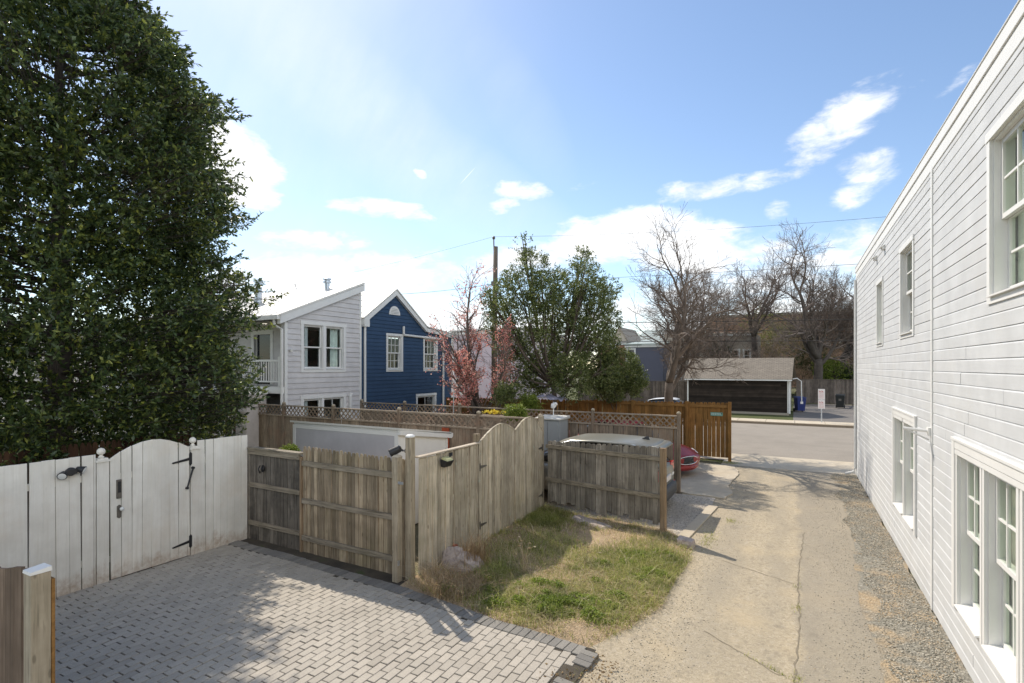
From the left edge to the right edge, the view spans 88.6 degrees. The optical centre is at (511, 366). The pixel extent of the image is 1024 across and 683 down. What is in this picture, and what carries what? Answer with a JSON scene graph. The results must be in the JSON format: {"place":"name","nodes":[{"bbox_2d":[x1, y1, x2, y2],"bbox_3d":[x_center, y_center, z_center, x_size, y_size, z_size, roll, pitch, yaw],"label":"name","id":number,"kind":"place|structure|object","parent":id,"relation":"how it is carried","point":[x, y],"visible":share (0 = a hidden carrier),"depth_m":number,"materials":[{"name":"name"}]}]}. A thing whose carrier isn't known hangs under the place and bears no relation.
{"place":"outdoors","nodes":[
{"label":"outdoors","id":0,"kind":"place"},
{"bbox_2d":[55,538,595,682],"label":"brick patio","id":1,"kind":"structure","parent":0,"point":[344,613],"depth_m":6.40,"materials":[{"name":"brick"}]},
{"bbox_2d":[0,563,54,682],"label":"fence stub","id":2,"kind":"object","parent":1,"relation":"on","point":[27,625],"visible":1,"depth_m":3.75,"materials":[{"name":"brown wood"}]},
{"bbox_2d":[0,435,246,598],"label":"white fence","id":3,"kind":"object","parent":1,"relation":"on","point":[170,500],"visible":0.87,"depth_m":8.15,"materials":[{"name":"wood"}]},
{"bbox_2d":[57,466,86,479],"bbox_3d":[-6.300,1.526,7.515,0.135,0.156,0.361,0,0,28],"label":"floodlight","id":4,"kind":"object","parent":3,"relation":"attached to","point":[70,471],"visible":1,"depth_m":7.50,"materials":[{"name":"black metal"}]},
{"bbox_2d":[247,446,404,576],"bbox_3d":[-3.294,2.355,9.071,4.027,1.890,0.140,0,0,29],"label":"weathered fence","id":5,"kind":"object","parent":1,"relation":"on","point":[336,505],"visible":0.84,"depth_m":9.00,"materials":[{"name":"wood"}]},
{"bbox_2d":[392,454,402,582],"bbox_3d":[-1.711,2.325,7.985,0.215,1.950,0.120,0,0,28],"label":"timber post","id":6,"kind":"object","parent":1,"relation":"on","point":[397,483],"visible":0.96,"depth_m":7.96,"materials":[{"name":"wood"}]},
{"bbox_2d":[405,434,414,579],"bbox_3d":[-1.569,2.172,8.085,0.154,2.256,0.154,0,0,28],"label":"tall post","id":7,"kind":"object","parent":1,"relation":"on","point":[409,500],"visible":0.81,"depth_m":8.04,"materials":[{"name":"brown wood"}]},
{"bbox_2d":[549,656,584,682],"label":"corner soil","id":8,"kind":"structure","parent":1,"relation":"on","point":[573,669],"depth_m":5.61,"materials":[{"name":"soil"}]},
{"bbox_2d":[290,420,452,523],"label":"white shed","id":9,"kind":"structure","parent":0,"point":[370,440],"depth_m":11.17,"materials":[{"name":"paint"}]},
{"bbox_2d":[2,371,938,621],"bbox_3d":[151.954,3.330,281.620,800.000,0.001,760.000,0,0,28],"label":"ground","id":10,"kind":"structure","parent":0,"point":[416,525],"depth_m":10.52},
{"bbox_2d":[0,432,195,556],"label":"picket fence","id":11,"kind":"object","parent":10,"relation":"on","point":[74,450],"visible":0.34,"depth_m":8.97,"materials":[{"name":"wood"}]},
{"bbox_2d":[0,332,267,446],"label":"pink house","id":12,"kind":"structure","parent":10,"relation":"on","point":[251,431],"depth_m":16.80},
{"bbox_2d":[0,0,289,465],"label":"holly tree","id":13,"kind":"object","parent":10,"relation":"on","point":[167,163],"visible":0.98,"depth_m":9.47,"materials":[{"name":"green plant"}]},
{"bbox_2d":[139,277,364,419],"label":"grey house","id":14,"kind":"structure","parent":10,"relation":"on","point":[308,348],"depth_m":18.66,"materials":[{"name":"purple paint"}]},
{"bbox_2d":[251,330,273,384],"bbox_3d":[-8.924,-0.330,18.840,1.200,1.940,0.155,0,0,28],"label":"balcony door","id":15,"kind":"structure","parent":14,"relation":"in","point":[264,343],"depth_m":18.86,"materials":[{"name":"white paint"}]},
{"bbox_2d":[266,396,279,413],"bbox_3d":[-8.353,2.125,18.319,2.700,2.150,0.050,0,0,28],"label":"garage door","id":16,"kind":"structure","parent":14,"relation":"in","point":[271,400],"depth_m":18.32,"materials":[{"name":"black paint"}]},
{"bbox_2d":[304,324,322,368],"bbox_3d":[-6.839,-0.660,17.956,0.210,1.520,0.810,0,0,28],"label":"window","id":17,"kind":"structure","parent":14,"relation":"in","point":[320,349],"depth_m":18.29,"materials":[{"name":"white paint"}]},
{"bbox_2d":[326,326,342,368],"bbox_3d":[-6.421,-0.660,18.804,0.280,1.520,0.800,0,0,28],"label":"window","id":18,"kind":"structure","parent":14,"relation":"in","point":[333,347],"depth_m":19.04,"materials":[{"name":"white paint"}]},
{"bbox_2d":[279,441,300,450],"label":"garden shrub","id":19,"kind":"object","parent":10,"relation":"on","point":[293,447],"visible":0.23,"depth_m":10.63,"materials":[{"name":"green plant"}]},
{"bbox_2d":[258,402,542,493],"bbox_3d":[-3.844,2.197,14.613,10.371,2.205,0.118,0,0,28],"label":"lattice fence","id":20,"kind":"object","parent":10,"relation":"on","point":[275,430],"visible":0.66,"depth_m":14.70,"materials":[{"name":"wood"}]},
{"bbox_2d":[481,409,505,420],"bbox_3d":[-0.434,1.212,13.166,0.733,0.287,0.442,0,0,28],"label":"flower box","id":21,"kind":"object","parent":20,"relation":"attached to","point":[494,411],"visible":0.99,"depth_m":13.14,"materials":[{"name":"yellow plant"}]},
{"bbox_2d":[361,289,456,412],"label":"blue house","id":22,"kind":"structure","parent":10,"relation":"on","point":[393,370],"depth_m":21.92,"materials":[{"name":"paint"}]},
{"bbox_2d":[386,333,403,371],"bbox_3d":[-4.875,-0.570,21.595,0.210,1.560,1.050,0,0,28],"label":"window","id":23,"kind":"structure","parent":22,"relation":"in","point":[399,360],"depth_m":21.73,"materials":[{"name":"white paint"}]},
{"bbox_2d":[416,393,436,412],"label":"window","id":24,"kind":"structure","parent":22,"relation":"in","point":[433,395],"depth_m":23.58,"materials":[{"name":"white paint"}]},
{"bbox_2d":[423,336,437,370],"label":"window","id":25,"kind":"structure","parent":22,"relation":"in","point":[435,350],"depth_m":23.85,"materials":[{"name":"white paint"}]},
{"bbox_2d":[229,540,598,682],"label":"patio border","id":26,"kind":"object","parent":10,"relation":"on","point":[584,658],"visible":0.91,"depth_m":7.07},
{"bbox_2d":[425,261,520,414],"bbox_3d":[-1.391,-0.139,18.857,3.496,6.940,4.497,0,0,8],"label":"flowering tree","id":27,"kind":"object","parent":10,"relation":"on","point":[468,375],"visible":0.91,"depth_m":18.17,"materials":[{"name":"pink plant"}]},
{"bbox_2d":[415,416,543,575],"bbox_3d":[-0.384,2.196,10.116,0.154,2.207,4.581,0,0,28],"label":"gate fence","id":28,"kind":"object","parent":10,"relation":"on","point":[498,484],"visible":0.81,"depth_m":9.65,"materials":[{"name":"wood"}]},
{"bbox_2d":[441,452,453,467],"bbox_3d":[-1.028,1.540,8.639,0.135,0.200,0.330,0,0,28],"label":"wedge floodlight","id":29,"kind":"object","parent":28,"relation":"attached to","point":[446,461],"visible":1,"depth_m":8.54,"materials":[{"name":"black metal"}]},
{"bbox_2d":[491,236,497,395],"bbox_3d":[-0.828,-1.420,24.733,0.347,9.440,0.347,0,0,28],"label":"utility pole","id":30,"kind":"object","parent":10,"relation":"on","point":[495,258],"visible":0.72,"depth_m":24.65,"materials":[{"name":"wood"}]},
{"bbox_2d":[513,340,853,341],"bbox_3d":[16.231,-1.012,15.814,38.451,0.404,0.027,0,0,28],"label":"power line","id":31,"kind":"object","parent":30,"relation":"attached to","point":[732,341],"visible":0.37,"depth_m":19.99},
{"bbox_2d":[614,319,853,322],"bbox_3d":[16.207,-1.770,15.770,38.452,0.590,0.028,0,0,28],"label":"power line","id":32,"kind":"object","parent":30,"relation":"attached to","point":[757,320],"visible":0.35,"depth_m":19.32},
{"bbox_2d":[449,329,566,402],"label":"lavender house","id":33,"kind":"structure","parent":10,"relation":"on","point":[484,383],"depth_m":42.73,"materials":[{"name":"white metal"}]},
{"bbox_2d":[360,399,680,492],"bbox_3d":[-0.543,2.237,16.354,11.263,2.125,0.118,0,0,28],"label":"lattice fence","id":34,"kind":"object","parent":10,"relation":"on","point":[664,432],"visible":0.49,"depth_m":14.70,"materials":[{"name":"wood"}]},
{"bbox_2d":[478,231,624,414],"bbox_3d":[1.513,-0.808,19.342,5.443,8.256,4.422,0,0,3],"label":"evergreen tree","id":35,"kind":"object","parent":10,"relation":"on","point":[552,375],"visible":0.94,"depth_m":18.48,"materials":[{"name":"green plant"}]},
{"bbox_2d":[446,397,730,461],"bbox_3d":[2.285,2.263,21.027,12.067,2.074,0.140,0,0,28],"label":"stained fence","id":36,"kind":"object","parent":10,"relation":"on","point":[696,416],"visible":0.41,"depth_m":18.95,"materials":[{"name":"wood"}]},
{"bbox_2d":[580,346,649,415],"bbox_3d":[3.917,1.261,20.256,2.707,4.088,1.965,0,0,28],"label":"evergreen shrub","id":37,"kind":"object","parent":10,"relation":"on","point":[633,384],"visible":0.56,"depth_m":19.81,"materials":[{"name":"green plant"}]},
{"bbox_2d":[613,327,640,340],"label":"gabled house","id":38,"kind":"structure","parent":10,"relation":"on","point":[629,333],"depth_m":64.26,"materials":[{"name":"white paint"}]},
{"bbox_2d":[623,339,680,381],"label":"slate house","id":39,"kind":"structure","parent":10,"relation":"on","point":[649,357],"depth_m":51.76,"materials":[{"name":"grey metal"}]},
{"bbox_2d":[578,413,853,427],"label":"kerb","id":40,"kind":"structure","parent":10,"relation":"on","point":[796,424],"depth_m":29.34,"materials":[{"name":"concrete"}]},
{"bbox_2d":[705,332,760,357],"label":"tan house","id":41,"kind":"structure","parent":10,"relation":"on","point":[739,346],"depth_m":59.02,"materials":[{"name":"brown paint"}]},
{"bbox_2d":[684,358,801,414],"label":"dark garage","id":42,"kind":"structure","parent":10,"relation":"on","point":[765,389],"depth_m":35.87,"materials":[{"name":"wood"}]},
{"bbox_2d":[737,300,787,337],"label":"leafing shrub","id":43,"kind":"object","parent":10,"relation":"on","point":[765,319],"visible":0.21,"depth_m":80.58,"materials":[{"name":"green plant"}]},
{"bbox_2d":[760,321,802,365],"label":"leafing shrub","id":44,"kind":"object","parent":10,"relation":"on","point":[767,338],"visible":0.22,"depth_m":69.21,"materials":[{"name":"green plant"}]},
{"bbox_2d":[0,0,1017,367],"label":"sky","id":45,"kind":"structure","parent":0,"point":[381,133],"materials":[{"name":"blue"}]},
{"bbox_2d":[401,502,695,647],"bbox_3d":[1.108,3.272,9.004,3.800,0.122,5.400,0,0,28],"label":"soil plot","id":46,"kind":"object","parent":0,"point":[580,628],"visible":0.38,"depth_m":8.06,"materials":[{"name":"plant"}]},
{"bbox_2d":[397,552,474,580],"bbox_3d":[-1.256,3.104,8.184,1.348,0.342,1.643,0,0,-17],"label":"dry weed","id":47,"kind":"object","parent":46,"relation":"on","point":[427,572],"visible":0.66,"depth_m":8.06,"materials":[{"name":"plant"}]},
{"bbox_2d":[400,557,512,601],"bbox_3d":[-0.928,3.133,7.607,2.096,0.228,1.916,0,0,-35],"label":"dry weed","id":48,"kind":"object","parent":46,"relation":"on","point":[458,584],"visible":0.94,"depth_m":7.61,"materials":[{"name":"plant"}]},
{"bbox_2d":[442,546,483,573],"bbox_3d":[-0.811,3.215,8.400,0.793,0.633,0.475,0,0,28],"label":"boulder","id":49,"kind":"object","parent":46,"relation":"on","point":[452,560],"visible":0.45,"depth_m":8.32,"materials":[{"name":"stone"}]},
{"bbox_2d":[435,523,507,566],"bbox_3d":[-0.715,2.966,8.432,1.580,0.594,1.535,0,0,28],"label":"dry weed","id":50,"kind":"object","parent":46,"relation":"on","point":[480,550],"visible":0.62,"depth_m":8.43,"materials":[{"name":"plant"}]},
{"bbox_2d":[471,555,521,580],"bbox_3d":[-0.299,3.146,8.124,1.022,0.183,1.078,0,0,-38],"label":"green weed","id":51,"kind":"object","parent":46,"relation":"on","point":[498,565],"visible":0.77,"depth_m":8.11,"materials":[{"name":"green plant"}]},
{"bbox_2d":[520,508,562,526],"bbox_3d":[0.612,3.168,10.890,1.153,0.160,1.144,0,0,28],"label":"green weed","id":52,"kind":"object","parent":46,"relation":"on","point":[536,517],"visible":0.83,"depth_m":10.86,"materials":[{"name":"green plant"}]},
{"bbox_2d":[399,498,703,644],"bbox_3d":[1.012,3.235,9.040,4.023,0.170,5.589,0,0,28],"label":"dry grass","id":53,"kind":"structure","parent":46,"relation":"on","point":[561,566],"depth_m":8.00,"materials":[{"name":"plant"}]},
{"bbox_2d":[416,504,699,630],"bbox_3d":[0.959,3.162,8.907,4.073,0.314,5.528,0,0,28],"label":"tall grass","id":54,"kind":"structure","parent":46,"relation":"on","point":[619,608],"depth_m":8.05,"materials":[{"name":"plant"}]},
{"bbox_2d":[438,546,682,630],"bbox_3d":[1.238,3.204,7.841,4.314,0.255,2.301,0,0,-32],"label":"clover","id":55,"kind":"object","parent":46,"relation":"on","point":[560,603],"visible":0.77,"depth_m":7.22,"materials":[{"name":"green plant"}]},
{"bbox_2d":[572,515,611,528],"bbox_3d":[1.656,3.216,10.867,0.334,0.107,0.966,0,0,-41],"label":"flat stone","id":56,"kind":"object","parent":46,"relation":"on","point":[589,520],"visible":0.76,"depth_m":10.78,"materials":[{"name":"stone"}]},
{"bbox_2d":[676,535,695,548],"bbox_3d":[3.189,3.217,9.616,0.302,0.167,0.217,0,0,32],"label":"kerb block","id":57,"kind":"object","parent":46,"relation":"on","point":[684,540],"depth_m":9.55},
{"bbox_2d":[453,489,714,535],"bbox_3d":[1.409,3.292,13.090,6.503,0.001,3.680,0,0,28],"label":"white gravel pad","id":58,"kind":"object","parent":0,"point":[710,500],"visible":0.22,"depth_m":11.99,"materials":[{"name":"gravel"}]},
{"bbox_2d":[500,402,528,426],"bbox_3d":[0.079,2.094,13.387,0.774,2.416,0.614,0,0,-5],"label":"garden shrub","id":59,"kind":"object","parent":58,"relation":"on","point":[513,410],"visible":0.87,"depth_m":13.29,"materials":[{"name":"green plant"}]},
{"bbox_2d":[535,414,569,448],"bbox_3d":[1.138,2.325,14.851,0.800,1.850,0.720,0,0,28],"label":"storage cabinet","id":60,"kind":"object","parent":58,"relation":"on","point":[556,427],"visible":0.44,"depth_m":14.55,"materials":[{"name":"plastic"}]},
{"bbox_2d":[546,440,666,531],"bbox_3d":[1.909,2.446,11.190,2.836,1.708,0.105,0,0,38],"label":"dog eared fence","id":61,"kind":"object","parent":58,"relation":"on","point":[615,484],"visible":0.98,"depth_m":11.05,"materials":[{"name":"wood"}]},
{"bbox_2d":[544,433,676,500],"bbox_3d":[1.579,2.462,13.182,4.740,1.655,2.220,0,0,28],"label":"parked suv","id":62,"kind":"object","parent":58,"relation":"on","point":[614,439],"visible":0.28,"depth_m":12.32,"materials":[{"name":"grey paint"}]},
{"bbox_2d":[569,494,708,534],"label":"pad gravel","id":63,"kind":"structure","parent":0,"point":[692,498],"depth_m":11.90,"materials":[{"name":"gravel"}]},
{"bbox_2d":[540,387,851,419],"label":"lawn","id":64,"kind":"structure","parent":0,"point":[766,417],"depth_m":34.36,"materials":[{"name":"green plant"}]},
{"bbox_2d":[578,381,686,403],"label":"board fence","id":65,"kind":"object","parent":64,"relation":"on","point":[656,389],"visible":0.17,"depth_m":42.20,"materials":[{"name":"wood"}]},
{"bbox_2d":[636,259,749,362],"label":"bare tree","id":66,"kind":"object","parent":64,"relation":"on","point":[728,302],"visible":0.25,"depth_m":46.75,"materials":[{"name":"brown plant"}]},
{"bbox_2d":[661,331,755,387],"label":"leafless shrub","id":67,"kind":"object","parent":64,"relation":"on","point":[708,350],"visible":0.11,"depth_m":46.56,"materials":[{"name":"plant"}]},
{"bbox_2d":[661,268,763,357],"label":"bare tree","id":68,"kind":"object","parent":64,"relation":"on","point":[739,327],"visible":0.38,"depth_m":52.33,"materials":[{"name":"brown plant"}]},
{"bbox_2d":[716,336,793,383],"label":"leafless shrub","id":69,"kind":"object","parent":64,"relation":"on","point":[762,353],"visible":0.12,"depth_m":46.34,"materials":[{"name":"plant"}]},
{"bbox_2d":[699,233,825,357],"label":"bare tree","id":70,"kind":"object","parent":64,"relation":"on","point":[761,310],"visible":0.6,"depth_m":57.44,"materials":[{"name":"brown plant"}]},
{"bbox_2d":[736,331,823,385],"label":"leafless shrub","id":71,"kind":"object","parent":64,"relation":"on","point":[798,371],"visible":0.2,"depth_m":58.84,"materials":[{"name":"plant"}]},
{"bbox_2d":[730,220,853,378],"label":"bare tree","id":72,"kind":"object","parent":64,"relation":"on","point":[813,348],"visible":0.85,"depth_m":49.54,"materials":[{"name":"brown plant"}]},
{"bbox_2d":[764,309,841,393],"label":"leafless shrub","id":73,"kind":"object","parent":64,"relation":"on","point":[797,355],"visible":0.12,"depth_m":63.44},
{"bbox_2d":[785,343,832,374],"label":"leafing shrub","id":74,"kind":"object","parent":64,"relation":"on","point":[803,356],"visible":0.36,"depth_m":57.89,"materials":[{"name":"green plant"}]},
{"bbox_2d":[781,322,853,393],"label":"leafless shrub","id":75,"kind":"object","parent":64,"relation":"on","point":[821,357],"visible":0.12,"depth_m":56.62,"materials":[{"name":"plant"}]},
{"bbox_2d":[794,272,853,375],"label":"bare tree","id":76,"kind":"object","parent":64,"relation":"on","point":[845,342],"visible":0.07,"depth_m":58.57,"materials":[{"name":"brown plant"}]},
{"bbox_2d":[810,356,853,382],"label":"leafing shrub","id":77,"kind":"object","parent":64,"relation":"on","point":[828,371],"visible":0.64,"depth_m":51.88,"materials":[{"name":"green plant"}]},
{"bbox_2d":[830,264,854,378],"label":"bare tree","id":78,"kind":"object","parent":64,"relation":"on","point":[849,346],"visible":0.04,"depth_m":52.05,"materials":[{"name":"brown plant"}]},
{"bbox_2d":[833,364,853,387],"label":"leafing shrub","id":79,"kind":"object","parent":64,"relation":"on","point":[846,372],"visible":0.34,"depth_m":52.36,"materials":[{"name":"green plant"}]},
{"bbox_2d":[673,462,738,499],"bbox_3d":[3.559,3.300,16.753,6.818,0.060,4.971,0,0,28],"label":"concrete pad","id":80,"kind":"object","parent":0,"point":[709,480],"visible":0.25,"depth_m":15.04,"materials":[{"name":"concrete"}]},
{"bbox_2d":[489,381,526,409],"bbox_3d":[-0.111,1.864,16.783,1.125,2.876,1.151,0,0,28],"label":"garden shrub","id":81,"kind":"object","parent":80,"relation":"on","point":[501,392],"visible":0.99,"depth_m":16.67,"materials":[{"name":"green plant"}]},
{"bbox_2d":[518,392,545,415],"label":"garden shrub","id":82,"kind":"object","parent":80,"relation":"on","point":[531,401],"visible":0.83,"depth_m":16.81,"materials":[{"name":"green plant"}]},
{"bbox_2d":[519,394,569,412],"bbox_3d":[1.110,2.128,18.200,1.500,2.344,1.000,0,0,28],"label":"tarp shelter","id":83,"kind":"object","parent":80,"relation":"on","point":[551,397],"visible":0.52,"depth_m":17.97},
{"bbox_2d":[569,419,699,470],"bbox_3d":[3.884,2.545,17.535,2.260,1.450,4.975,0,0,-33],"label":"parked sedan","id":84,"kind":"object","parent":80,"relation":"on","point":[690,458],"visible":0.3,"depth_m":15.71,"materials":[{"name":"red paint"}]},
{"bbox_2d":[578,416,853,461],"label":"road","id":85,"kind":"structure","parent":0,"point":[818,443],"depth_m":23.06,"materials":[{"name":"asphalt"}]},
{"bbox_2d":[575,464,884,682],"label":"alley","id":86,"kind":"structure","parent":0,"point":[766,603],"depth_m":7.24,"materials":[{"name":"concrete"}]},
{"bbox_2d":[539,654,618,682],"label":"leaf litter","id":87,"kind":"object","parent":86,"relation":"on","point":[590,671],"visible":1,"depth_m":5.59,"materials":[{"name":"brown plant"}]},
{"bbox_2d":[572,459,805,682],"bbox_3d":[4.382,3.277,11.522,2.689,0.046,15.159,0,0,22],"label":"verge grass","id":88,"kind":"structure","parent":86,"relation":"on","point":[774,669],"depth_m":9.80,"materials":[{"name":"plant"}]},
{"bbox_2d":[676,505,718,537],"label":"edging kerb","id":89,"kind":"structure","parent":86,"relation":"on","point":[696,523],"depth_m":11.06,"materials":[{"name":"concrete"}]},
{"bbox_2d":[607,481,887,682],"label":"loose grit","id":90,"kind":"object","parent":86,"relation":"on","point":[736,600],"visible":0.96,"depth_m":7.05,"materials":[{"name":"gravel"}]},
{"bbox_2d":[705,532,836,682],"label":"alley cracks","id":91,"kind":"object","parent":86,"relation":"on","point":[795,672],"visible":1,"depth_m":6.71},
{"bbox_2d":[700,451,855,474],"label":"sidewalk","id":92,"kind":"structure","parent":0,"point":[810,465],"depth_m":17.81,"materials":[{"name":"concrete"}]},
{"bbox_2d":[612,202,759,401],"bbox_3d":[6.599,-1.343,20.315,6.064,9.316,6.531,0,0,-24],"label":"bare tree","id":93,"kind":"object","parent":92,"relation":"on","point":[677,334],"visible":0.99,"depth_m":20.05,"materials":[{"name":"brown plant"}]},
{"bbox_2d":[713,310,848,387],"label":"brick block","id":94,"kind":"structure","parent":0,"point":[773,336],"depth_m":85.41,"materials":[{"name":"brown brick"}]},
{"bbox_2d":[731,418,853,425],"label":"sidewalk","id":95,"kind":"structure","parent":0,"point":[796,421],"depth_m":30.23,"materials":[{"name":"concrete"}]},
{"bbox_2d":[818,389,824,421],"bbox_3d":[17.606,2.225,29.836,0.340,1.890,0.045,0,0,28],"label":"parking sign","id":96,"kind":"object","parent":95,"relation":"on","point":[821,398],"visible":1,"depth_m":29.82,"materials":[{"name":"metal"}]},
{"bbox_2d":[793,404,853,422],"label":"driveway","id":97,"kind":"structure","parent":0,"point":[830,412],"depth_m":34.97,"materials":[{"name":"concrete"}]},
{"bbox_2d":[793,396,805,410],"bbox_3d":[20.352,2.661,37.098,0.632,1.079,0.808,0,0,8],"label":"wheelie bin","id":98,"kind":"object","parent":97,"relation":"on","point":[799,405],"visible":0.97,"depth_m":36.80,"materials":[{"name":"blue plastic"}]},
{"bbox_2d":[796,379,853,405],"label":"board fence","id":99,"kind":"object","parent":97,"relation":"on","point":[810,387],"visible":0.67,"depth_m":43.43,"materials":[{"name":"wood"}]},
{"bbox_2d":[835,394,844,407],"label":"wheelie bin","id":100,"kind":"object","parent":97,"relation":"on","point":[840,399],"visible":0.99,"depth_m":40.02,"materials":[{"name":"black plastic"}]},
{"bbox_2d":[830,473,964,682],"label":"gravel","id":101,"kind":"structure","parent":0,"point":[940,678],"depth_m":7.53,"materials":[{"name":"gravel"}]},
{"bbox_2d":[835,474,973,682],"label":"gravel strip","id":102,"kind":"object","parent":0,"point":[872,603],"visible":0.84,"depth_m":6.88,"materials":[{"name":"gravel"}]},
{"bbox_2d":[844,0,1023,682],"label":"white building","id":103,"kind":"structure","parent":0,"point":[939,373],"depth_m":5.95,"materials":[{"name":"paint"}]},
{"bbox_2d":[876,276,883,346],"bbox_3d":[8.097,-1.173,11.437,0.210,1.464,1.020,0,0,28],"label":"window","id":104,"kind":"structure","parent":103,"relation":"in","point":[879,287],"depth_m":11.78,"materials":[{"name":"white paint"}]},
{"bbox_2d":[892,414,902,515],"bbox_3d":[6.957,1.732,9.325,0.210,1.694,1.000,0,0,28],"label":"window","id":105,"kind":"structure","parent":103,"relation":"in","point":[898,421],"depth_m":9.68,"materials":[{"name":"white paint"}]},
{"bbox_2d":[898,234,914,338],"bbox_3d":[6.608,-1.273,8.678,0.210,1.585,1.250,0,0,28],"label":"window","id":106,"kind":"structure","parent":103,"relation":"in","point":[906,252],"depth_m":9.09,"materials":[{"name":"white paint"}]},
{"bbox_2d":[902,419,912,530],"bbox_3d":[6.501,1.732,8.480,0.210,1.694,1.000,0,0,28],"label":"window","id":107,"kind":"structure","parent":103,"relation":"in","point":[907,515],"depth_m":8.85,"materials":[{"name":"white paint"}]},
{"bbox_2d":[954,449,1010,643],"bbox_3d":[4.960,1.852,5.550,0.280,1.814,0.980,0,0,28],"label":"window","id":108,"kind":"structure","parent":103,"relation":"in","point":[967,537],"depth_m":5.89,"materials":[{"name":"white paint"}]},
{"bbox_2d":[981,462,1019,682],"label":"window","id":109,"kind":"structure","parent":103,"relation":"in","point":[997,566],"depth_m":5.00,"materials":[{"name":"white paint"}]},
{"bbox_2d":[985,89,1023,304],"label":"window","id":110,"kind":"structure","parent":103,"relation":"in","point":[1002,210],"depth_m":4.87,"materials":[{"name":"white paint"}]},
{"bbox_2d":[1018,481,1023,682],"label":"window","id":111,"kind":"structure","parent":103,"relation":"in","point":[1020,485],"depth_m":4.26,"materials":[{"name":"white paint"}]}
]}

